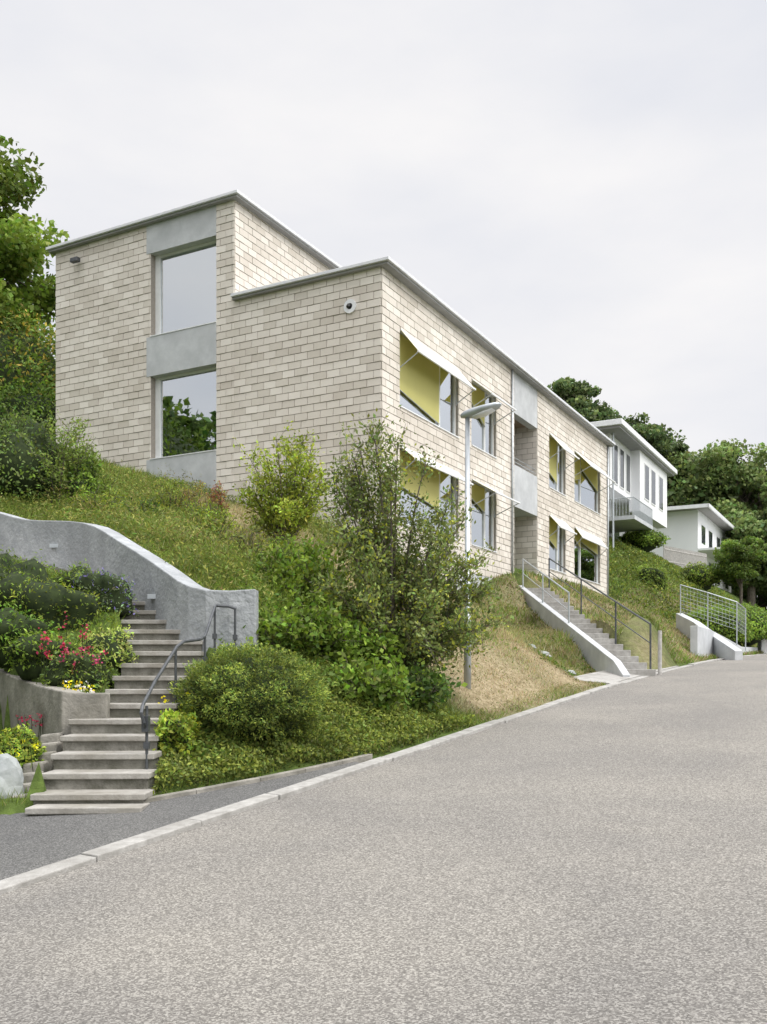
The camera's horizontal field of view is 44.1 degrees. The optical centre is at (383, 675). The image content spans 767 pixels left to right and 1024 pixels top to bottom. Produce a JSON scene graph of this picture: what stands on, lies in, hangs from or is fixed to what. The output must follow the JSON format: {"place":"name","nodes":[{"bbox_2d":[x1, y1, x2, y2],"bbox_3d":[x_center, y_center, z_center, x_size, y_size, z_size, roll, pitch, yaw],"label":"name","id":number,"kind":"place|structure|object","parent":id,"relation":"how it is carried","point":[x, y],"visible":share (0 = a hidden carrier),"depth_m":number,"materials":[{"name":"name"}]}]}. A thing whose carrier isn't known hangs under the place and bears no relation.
{"place":"outdoors","nodes":[
{"label":"outdoors","id":0,"kind":"place"},
{"bbox_2d":[0,545,17,572],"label":"planter plant","id":1,"kind":"object","parent":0,"point":[9,561],"visible":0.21,"depth_m":12.86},
{"bbox_2d":[0,599,60,667],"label":"planter plant","id":2,"kind":"object","parent":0,"point":[13,622],"visible":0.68,"depth_m":10.69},
{"bbox_2d":[0,549,63,611],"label":"planter plant","id":3,"kind":"object","parent":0,"point":[14,577],"visible":0.45,"depth_m":12.00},
{"bbox_2d":[0,669,109,740],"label":"planter wall","id":4,"kind":"structure","parent":0,"point":[56,707],"depth_m":9.65,"materials":[{"name":"concrete"}]},
{"bbox_2d":[3,574,110,633],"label":"planter plant","id":5,"kind":"object","parent":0,"point":[52,601],"visible":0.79,"depth_m":11.30,"materials":[{"name":"plant"}]},
{"bbox_2d":[50,559,105,590],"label":"planter plant","id":6,"kind":"object","parent":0,"point":[66,576],"visible":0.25,"depth_m":12.30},
{"bbox_2d":[70,566,139,617],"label":"planter plant","id":7,"kind":"object","parent":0,"point":[116,594],"visible":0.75,"depth_m":11.76,"materials":[{"name":"plant"}]},
{"bbox_2d":[75,625,138,670],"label":"planter plant","id":8,"kind":"object","parent":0,"point":[114,645],"visible":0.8,"depth_m":10.43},
{"bbox_2d":[0,762,358,879],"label":"pavement","id":9,"kind":"structure","parent":0,"point":[28,843],"depth_m":7.24,"materials":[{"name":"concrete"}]},
{"bbox_2d":[0,655,766,1023],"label":"asphalt road","id":10,"kind":"structure","parent":0,"point":[600,857],"depth_m":5.30,"materials":[{"name":"asphalt"}]},
{"bbox_2d":[0,654,766,894],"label":"kerb","id":11,"kind":"structure","parent":10,"relation":"on","point":[37,875],"depth_m":7.72,"materials":[{"name":"concrete"}]},
{"bbox_2d":[0,498,766,814],"bbox_3d":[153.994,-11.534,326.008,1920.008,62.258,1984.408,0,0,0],"label":"ground terrain","id":12,"kind":"structure","parent":0,"point":[634,643],"depth_m":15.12,"materials":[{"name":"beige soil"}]},
{"bbox_2d":[0,753,24,798],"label":"boulder","id":13,"kind":"object","parent":12,"relation":"on","point":[11,775],"visible":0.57,"depth_m":8.01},
{"bbox_2d":[0,723,46,769],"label":"bush","id":14,"kind":"object","parent":12,"relation":"on","point":[10,741],"visible":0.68,"depth_m":8.65,"materials":[{"name":"green plant"}]},
{"bbox_2d":[0,397,48,445],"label":"hillside shrub","id":15,"kind":"object","parent":12,"relation":"on","point":[21,423],"visible":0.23,"depth_m":18.02,"materials":[{"name":"green plant"}]},
{"bbox_2d":[0,303,55,403],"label":"ivy hedge","id":16,"kind":"object","parent":12,"relation":"on","point":[24,353],"visible":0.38,"depth_m":31.46,"materials":[{"name":"green plant"}]},
{"bbox_2d":[0,376,55,446],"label":"ivy hedge","id":17,"kind":"object","parent":12,"relation":"on","point":[36,401],"visible":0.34,"depth_m":29.72,"materials":[{"name":"green plant"}]},
{"bbox_2d":[0,135,69,349],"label":"hillside tree","id":18,"kind":"object","parent":12,"relation":"on","point":[22,254],"visible":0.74,"depth_m":33.29,"materials":[{"name":"green plant"}]},
{"bbox_2d":[0,626,80,680],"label":"planter plant","id":19,"kind":"object","parent":12,"relation":"on","point":[24,657],"visible":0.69,"depth_m":10.15,"materials":[{"name":"plant"}]},
{"bbox_2d":[0,406,80,503],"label":"hillside bush","id":20,"kind":"object","parent":12,"relation":"on","point":[20,468],"visible":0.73,"depth_m":17.85,"materials":[{"name":"green plant"}]},
{"bbox_2d":[16,611,107,739],"bbox_3d":[-3.396,0.059,10.027,0.803,1.528,0.741,0,0,-38],"label":"red valerian","id":21,"kind":"object","parent":12,"relation":"on","point":[44,652],"visible":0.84,"depth_m":9.96,"materials":[{"name":"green plant"}]},
{"bbox_2d":[17,558,119,692],"bbox_3d":[-4.723,-1.060,12.632,1.239,2.532,6.933,0,0,-37],"label":"planter ground cover","id":22,"kind":"object","parent":12,"relation":"on","point":[90,623],"visible":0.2,"depth_m":11.09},
{"bbox_2d":[27,402,125,503],"bbox_3d":[-6.380,-4.243,18.590,1.959,1.992,2.203,0,0,23],"label":"hillside shrub","id":23,"kind":"object","parent":12,"relation":"on","point":[70,444],"visible":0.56,"depth_m":18.36,"materials":[{"name":"green plant"}]},
{"bbox_2d":[36,649,119,687],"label":"planter plant","id":24,"kind":"object","parent":12,"relation":"on","point":[53,675],"visible":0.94,"depth_m":9.86,"materials":[{"name":"plant"}]},
{"bbox_2d":[54,445,111,502],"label":"hillside bush","id":25,"kind":"object","parent":12,"relation":"on","point":[92,474],"visible":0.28,"depth_m":18.80,"materials":[{"name":"green plant"}]},
{"bbox_2d":[68,480,126,514],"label":"hillside weeds","id":26,"kind":"object","parent":12,"relation":"on","point":[101,498],"visible":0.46,"depth_m":17.85,"materials":[{"name":"green plant"}]},
{"bbox_2d":[0,553,203,815],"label":"garden stairs","id":27,"kind":"structure","parent":12,"relation":"on","point":[94,766],"depth_m":8.86,"materials":[{"name":"concrete"}]},
{"bbox_2d":[0,512,257,653],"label":"wall","id":28,"kind":"structure","parent":12,"relation":"on","point":[183,603],"depth_m":12.56,"materials":[{"name":"concrete"}]},
{"bbox_2d":[119,492,173,516],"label":"hillside weeds","id":29,"kind":"object","parent":12,"relation":"on","point":[148,504],"visible":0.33,"depth_m":16.89,"materials":[{"name":"green plant"}]},
{"bbox_2d":[154,479,191,510],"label":"hillside weeds","id":30,"kind":"object","parent":12,"relation":"on","point":[170,499],"visible":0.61,"depth_m":19.67,"materials":[{"name":"green plant"}]},
{"bbox_2d":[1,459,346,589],"bbox_3d":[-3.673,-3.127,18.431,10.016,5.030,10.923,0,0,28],"label":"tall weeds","id":31,"kind":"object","parent":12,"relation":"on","point":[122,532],"visible":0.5,"depth_m":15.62,"materials":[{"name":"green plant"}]},
{"bbox_2d":[152,708,203,762],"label":"bush","id":32,"kind":"object","parent":12,"relation":"on","point":[176,730],"visible":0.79,"depth_m":8.90,"materials":[{"name":"green plant"}]},
{"bbox_2d":[139,604,237,768],"bbox_3d":[-2.042,0.082,9.742,0.278,1.837,2.717,0,0,9],"label":"stair handrail","id":33,"kind":"object","parent":12,"relation":"on","point":[145,723],"visible":0.86,"depth_m":9.74,"materials":[{"name":"metal"}]},
{"bbox_2d":[174,481,217,511],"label":"hillside weeds","id":34,"kind":"object","parent":12,"relation":"on","point":[191,495],"visible":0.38,"depth_m":19.45,"materials":[{"name":"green plant"}]},
{"bbox_2d":[180,491,223,524],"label":"hillside weeds","id":35,"kind":"object","parent":12,"relation":"on","point":[192,506],"visible":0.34,"depth_m":17.57,"materials":[{"name":"green plant"}]},
{"bbox_2d":[192,498,238,541],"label":"hillside weeds","id":36,"kind":"object","parent":12,"relation":"on","point":[223,521],"visible":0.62,"depth_m":16.09,"materials":[{"name":"green plant"}]},
{"bbox_2d":[205,480,229,519],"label":"hillside weeds","id":37,"kind":"object","parent":12,"relation":"on","point":[218,499],"visible":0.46,"depth_m":20.46,"materials":[{"name":"brown plant"}]},
{"bbox_2d":[0,528,483,806],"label":"grass","id":38,"kind":"structure","parent":12,"relation":"on","point":[18,797],"depth_m":11.18,"materials":[{"name":"green plant"}]},
{"bbox_2d":[219,518,272,558],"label":"hillside weeds","id":39,"kind":"object","parent":12,"relation":"on","point":[241,537],"visible":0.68,"depth_m":15.13,"materials":[{"name":"green plant"}]},
{"bbox_2d":[167,639,336,740],"bbox_3d":[-1.395,0.172,9.870,1.687,1.112,1.689,0,0,-45],"label":"rounded shrub","id":40,"kind":"object","parent":12,"relation":"on","point":[256,692],"visible":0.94,"depth_m":9.40,"materials":[{"name":"green plant"}]},
{"bbox_2d":[145,754,371,802],"bbox_3d":[-1.092,1.054,8.906,0.150,0.469,2.853,0,0,44],"label":"planting edging","id":41,"kind":"object","parent":12,"relation":"on","point":[362,758],"visible":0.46,"depth_m":8.73,"materials":[{"name":"concrete"}]},
{"bbox_2d":[259,529,301,556],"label":"hillside weeds","id":42,"kind":"object","parent":12,"relation":"on","point":[274,544],"visible":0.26,"depth_m":17.06,"materials":[{"name":"green plant"}]},
{"bbox_2d":[232,420,336,541],"bbox_3d":[-2.098,-3.777,19.005,2.095,2.570,1.810,0,0,42],"label":"yellow green shrub","id":43,"kind":"object","parent":12,"relation":"on","point":[290,508],"visible":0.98,"depth_m":18.78,"materials":[{"name":"green plant"}]},
{"bbox_2d":[248,532,339,587],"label":"leafy shrub","id":44,"kind":"object","parent":12,"relation":"on","point":[281,555],"visible":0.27,"depth_m":13.73,"materials":[{"name":"green plant"}]},
{"bbox_2d":[243,590,366,666],"bbox_3d":[-0.962,-0.551,11.552,1.476,1.002,1.408,0,0,23],"label":"leafy shrub","id":45,"kind":"object","parent":12,"relation":"on","point":[313,628],"visible":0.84,"depth_m":11.46,"materials":[{"name":"green plant"}]},
{"bbox_2d":[0,449,623,666],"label":"meadow grass","id":46,"kind":"structure","parent":12,"relation":"on","point":[547,632],"depth_m":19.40,"materials":[{"name":"green plant"}]},
{"bbox_2d":[152,638,476,795],"bbox_3d":[-0.821,0.292,10.498,1.795,1.646,5.295,0,0,28],"label":"creeping juniper","id":47,"kind":"object","parent":12,"relation":"on","point":[310,749],"visible":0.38,"depth_m":9.84,"materials":[{"name":"green plant"}]},
{"bbox_2d":[192,555,436,768],"bbox_3d":[-0.475,-0.527,12.320,2.915,2.885,7.016,0,0,0],"label":"ground cover","id":48,"kind":"object","parent":12,"relation":"on","point":[215,749],"visible":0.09,"depth_m":11.31,"materials":[{"name":"green plant"}]},
{"bbox_2d":[268,541,364,619],"bbox_3d":[-0.947,-1.203,13.251,1.692,1.339,1.540,0,0,38],"label":"leafy shrub","id":49,"kind":"object","parent":12,"relation":"on","point":[298,582],"visible":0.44,"depth_m":13.01,"materials":[{"name":"green plant"}]},
{"bbox_2d":[56,202,606,591],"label":"brick wall","id":50,"kind":"structure","parent":12,"relation":"on","point":[152,306],"depth_m":26.21,"materials":[{"name":"brick"}]},
{"bbox_2d":[55,200,233,500],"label":"gable bricks","id":51,"kind":"object","parent":50,"relation":"on","point":[81,275],"visible":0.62,"depth_m":26.69,"materials":[{"name":"brick"}]},
{"bbox_2d":[234,201,330,292],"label":"setback bricks","id":52,"kind":"object","parent":50,"relation":"on","point":[261,250],"visible":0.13,"depth_m":25.86,"materials":[{"name":"brick"}]},
{"bbox_2d":[234,267,380,534],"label":"gable bricks","id":53,"kind":"object","parent":50,"relation":"on","point":[284,300],"visible":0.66,"depth_m":23.63,"materials":[{"name":"brick"}]},
{"bbox_2d":[46,189,615,444],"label":"roof edge slab","id":54,"kind":"structure","parent":50,"relation":"on","point":[348,267],"depth_m":25.62,"materials":[{"name":"concrete"}]},
{"bbox_2d":[49,194,613,446],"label":"roof soffit","id":55,"kind":"structure","parent":54,"relation":"attached to","point":[400,276],"depth_m":26.04,"materials":[{"name":"concrete"}]},
{"bbox_2d":[146,205,536,516],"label":"concrete bands","id":56,"kind":"object","parent":50,"relation":"on","point":[182,351],"visible":0.65,"depth_m":25.73,"materials":[{"name":"concrete"}]},
{"bbox_2d":[150,321,600,584],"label":"window sills","id":57,"kind":"structure","parent":50,"relation":"attached to","point":[401,407],"depth_m":25.88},
{"bbox_2d":[155,240,597,582],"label":"window frames","id":58,"kind":"structure","parent":50,"relation":"attached to","point":[158,380],"depth_m":26.29,"materials":[{"name":"metal"}]},
{"bbox_2d":[161,243,596,582],"bbox_3d":[3.409,-7.723,30.463,6.290,7.735,19.948,0,0,49],"label":"window glass","id":59,"kind":"object","parent":58,"relation":"in","point":[188,402],"visible":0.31,"depth_m":26.00,"materials":[{"name":"glass"}]},
{"bbox_2d":[381,267,606,594],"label":"street facade bricks","id":60,"kind":"object","parent":50,"relation":"attached to","point":[453,346],"visible":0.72,"depth_m":28.38,"materials":[{"name":"light beige brick"},{"name":"mortar"}]},
{"bbox_2d":[400,329,615,548],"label":"awning bars","id":61,"kind":"object","parent":60,"relation":"attached to","point":[473,388],"visible":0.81,"depth_m":27.50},
{"bbox_2d":[511,370,608,595],"bbox_3d":[6.831,-6.335,35.244,0.066,6.870,11.450,0,0,28],"label":"drainpipe","id":62,"kind":"object","parent":60,"relation":"attached to","point":[512,473],"visible":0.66,"depth_m":30.23,"materials":[{"name":"metal"}]},
{"bbox_2d":[399,333,613,556],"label":"awning arms","id":63,"kind":"object","parent":50,"relation":"attached to","point":[494,492],"visible":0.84,"depth_m":28.41},
{"bbox_2d":[399,334,597,554],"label":"sun blinds","id":64,"kind":"object","parent":63,"relation":"attached to","point":[419,379],"visible":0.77,"depth_m":25.23,"materials":[{"name":"yellow"}]},
{"bbox_2d":[402,331,608,546],"bbox_3d":[5.047,-6.929,31.243,0.751,3.352,18.015,0,0,28],"label":"awning fabric","id":65,"kind":"object","parent":63,"relation":"attached to","point":[435,357],"visible":0.88,"depth_m":25.92,"materials":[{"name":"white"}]},
{"bbox_2d":[514,427,536,573],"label":"bay side bricks","id":66,"kind":"object","parent":50,"relation":"attached to","point":[523,537],"visible":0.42,"depth_m":32.66,"materials":[{"name":"brick"}]},
{"bbox_2d":[316,605,407,667],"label":"leafy shrub","id":67,"kind":"object","parent":12,"relation":"on","point":[372,646],"visible":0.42,"depth_m":11.95,"materials":[{"name":"green plant"}]},
{"bbox_2d":[316,644,417,713],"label":"leafy shrub","id":68,"kind":"object","parent":12,"relation":"on","point":[385,684],"visible":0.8,"depth_m":11.02,"materials":[{"name":"green plant"}]},
{"bbox_2d":[278,405,515,677],"bbox_3d":[0.144,-1.705,12.848,3.384,3.760,3.021,0,0,0],"label":"shrub","id":69,"kind":"object","parent":12,"relation":"on","point":[383,585],"visible":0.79,"depth_m":12.64,"materials":[{"name":"green plant"}]},
{"bbox_2d":[390,651,467,712],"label":"leafy shrub","id":70,"kind":"object","parent":12,"relation":"on","point":[432,687],"visible":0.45,"depth_m":11.88,"materials":[{"name":"green plant"}]},
{"bbox_2d":[460,402,501,689],"bbox_3d":[1.439,-1.816,13.998,0.630,4.369,0.240,0,0,28],"label":"street lamp","id":71,"kind":"object","parent":12,"relation":"on","point":[480,411],"visible":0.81,"depth_m":14.06,"materials":[{"name":"metal"}]},
{"bbox_2d":[315,540,692,679],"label":"yard weeds","id":72,"kind":"object","parent":12,"relation":"on","point":[555,663],"visible":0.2,"depth_m":25.64,"materials":[{"name":"green plant"}]},
{"bbox_2d":[371,648,755,750],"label":"kerb side weeds","id":73,"kind":"object","parent":12,"relation":"on","point":[545,697],"visible":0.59,"depth_m":15.26,"materials":[{"name":"green plant"}]},
{"bbox_2d":[547,377,620,421],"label":"woodland tree","id":74,"kind":"object","parent":12,"relation":"on","point":[572,393],"visible":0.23,"depth_m":87.22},
{"bbox_2d":[519,558,661,676],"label":"entrance stairs","id":75,"kind":"structure","parent":12,"relation":"on","point":[601,651],"depth_m":23.54,"materials":[{"name":"concrete"}]},
{"bbox_2d":[477,536,765,663],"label":"yard grass","id":76,"kind":"structure","parent":12,"relation":"on","point":[591,595],"depth_m":31.73,"materials":[{"name":"green plant"}]},
{"bbox_2d":[605,433,666,535],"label":"walls","id":77,"kind":"structure","parent":12,"relation":"on","point":[638,459],"depth_m":51.90,"materials":[{"name":"white paint"}]},
{"bbox_2d":[609,497,652,525],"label":"balcony railing","id":78,"kind":"object","parent":77,"relation":"attached to","point":[644,512],"visible":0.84,"depth_m":48.78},
{"bbox_2d":[609,515,652,532],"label":"balcony slab","id":79,"kind":"structure","parent":77,"relation":"attached to","point":[626,523],"depth_m":49.43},
{"bbox_2d":[597,425,673,476],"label":"soffit","id":80,"kind":"structure","parent":77,"relation":"on","point":[624,437],"depth_m":49.87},
{"bbox_2d":[612,432,613,547],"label":"downpipe","id":81,"kind":"object","parent":80,"relation":"attached to","point":[613,492],"visible":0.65,"depth_m":47.80,"materials":[{"name":"metal"}]},
{"bbox_2d":[590,418,676,474],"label":"roof","id":82,"kind":"structure","parent":80,"relation":"on","point":[628,428],"depth_m":49.34,"materials":[{"name":"white metal"}]},
{"bbox_2d":[611,444,662,535],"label":"frames","id":83,"kind":"structure","parent":77,"relation":"attached to","point":[644,481],"depth_m":52.45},
{"bbox_2d":[614,445,662,538],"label":"panes","id":84,"kind":"object","parent":83,"relation":"in","point":[616,535],"visible":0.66,"depth_m":51.44,"materials":[{"name":"grey glass"}]},
{"bbox_2d":[618,529,670,552],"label":"garden bush","id":85,"kind":"object","parent":12,"relation":"on","point":[647,540],"visible":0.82,"depth_m":51.50,"materials":[{"name":"green plant"}]},
{"bbox_2d":[633,563,670,592],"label":"garden bush","id":86,"kind":"object","parent":12,"relation":"on","point":[651,574],"visible":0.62,"depth_m":44.28,"materials":[{"name":"green plant"}]},
{"bbox_2d":[617,412,689,488],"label":"woodland tree","id":87,"kind":"object","parent":12,"relation":"on","point":[658,438],"visible":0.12,"depth_m":88.88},
{"bbox_2d":[609,537,756,647],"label":"ivy bank","id":88,"kind":"structure","parent":12,"relation":"on","point":[662,562],"depth_m":44.90,"materials":[{"name":"green plant"}]},
{"bbox_2d":[663,546,706,569],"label":"retaining wall","id":89,"kind":"structure","parent":12,"relation":"on","point":[682,558],"depth_m":57.77,"materials":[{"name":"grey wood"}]},
{"bbox_2d":[650,510,730,592],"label":"walls","id":90,"kind":"structure","parent":12,"relation":"on","point":[682,530],"depth_m":65.69,"materials":[{"name":"white paint"}]},
{"bbox_2d":[667,506,731,531],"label":"roof","id":91,"kind":"structure","parent":90,"relation":"on","point":[713,517],"depth_m":67.81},
{"bbox_2d":[667,503,734,529],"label":"fascia","id":92,"kind":"structure","parent":91,"relation":"attached to","point":[717,513],"depth_m":64.78,"materials":[{"name":"white metal"}]},
{"bbox_2d":[701,524,727,589],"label":"frames","id":93,"kind":"structure","parent":90,"relation":"attached to","point":[708,541],"depth_m":68.57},
{"bbox_2d":[702,526,727,588],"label":"panes","id":94,"kind":"object","parent":93,"relation":"in","point":[710,541],"visible":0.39,"depth_m":69.18,"materials":[{"name":"black glass"}]},
{"bbox_2d":[674,561,722,590],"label":"garden bush","id":95,"kind":"object","parent":12,"relation":"on","point":[700,575],"visible":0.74,"depth_m":48.42,"materials":[{"name":"green plant"}]},
{"bbox_2d":[676,613,742,659],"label":"wall","id":96,"kind":"structure","parent":12,"relation":"on","point":[725,649],"depth_m":29.80,"materials":[{"name":"concrete"}]},
{"bbox_2d":[680,584,745,650],"bbox_3d":[11.800,-2.083,33.350,2.435,2.366,1.340,0,0,0],"label":"wire railing","id":97,"kind":"object","parent":96,"relation":"on","point":[744,621],"visible":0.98,"depth_m":33.09,"materials":[{"name":"metal"}]},
{"bbox_2d":[665,439,766,522],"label":"woodland tree","id":98,"kind":"object","parent":12,"relation":"on","point":[686,457],"visible":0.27,"depth_m":87.40,"materials":[{"name":"plant"}]},
{"bbox_2d":[667,458,766,607],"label":"woodland","id":99,"kind":"object","parent":12,"relation":"on","point":[694,468],"visible":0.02,"depth_m":86.95,"materials":[{"name":"green plant"}]},
{"bbox_2d":[667,438,766,597],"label":"woodland tree","id":100,"kind":"object","parent":12,"relation":"on","point":[761,455],"visible":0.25,"depth_m":87.03,"materials":[{"name":"plant"}]},
{"bbox_2d":[687,607,756,642],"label":"clipped hedge","id":101,"kind":"object","parent":12,"relation":"on","point":[728,632],"visible":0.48,"depth_m":36.75,"materials":[{"name":"green plant"}]},
{"bbox_2d":[690,626,758,656],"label":"wall","id":102,"kind":"structure","parent":12,"relation":"on","point":[701,639],"depth_m":28.69,"materials":[{"name":"concrete"}]},
{"bbox_2d":[688,602,766,645],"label":"clipped hedge","id":103,"kind":"object","parent":12,"relation":"on","point":[757,617],"visible":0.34,"depth_m":38.46,"materials":[{"name":"green plant"}]},
{"bbox_2d":[708,535,766,606],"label":"round garden tree","id":104,"kind":"object","parent":12,"relation":"on","point":[739,562],"visible":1,"depth_m":47.53,"materials":[{"name":"green plant"}]},
{"bbox_2d":[713,470,766,609],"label":"woodland tree","id":105,"kind":"object","parent":12,"relation":"on","point":[723,510],"visible":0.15,"depth_m":86.68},
{"bbox_2d":[721,515,766,605],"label":"woodland tree","id":106,"kind":"object","parent":12,"relation":"on","point":[748,525],"visible":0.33,"depth_m":72.99,"materials":[{"name":"green plant"}]},
{"bbox_2d":[725,507,766,596],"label":"woodland tree","id":107,"kind":"object","parent":12,"relation":"on","point":[761,516],"visible":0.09,"depth_m":79.14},
{"bbox_2d":[0,0,766,471],"label":"sky","id":108,"kind":"structure","parent":0,"point":[583,183],"materials":[{"name":"white"}]},
{"bbox_2d":[574,666,678,683],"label":"entrance path","id":109,"kind":"structure","parent":0,"point":[605,676],"depth_m":19.32,"materials":[{"name":"concrete"}]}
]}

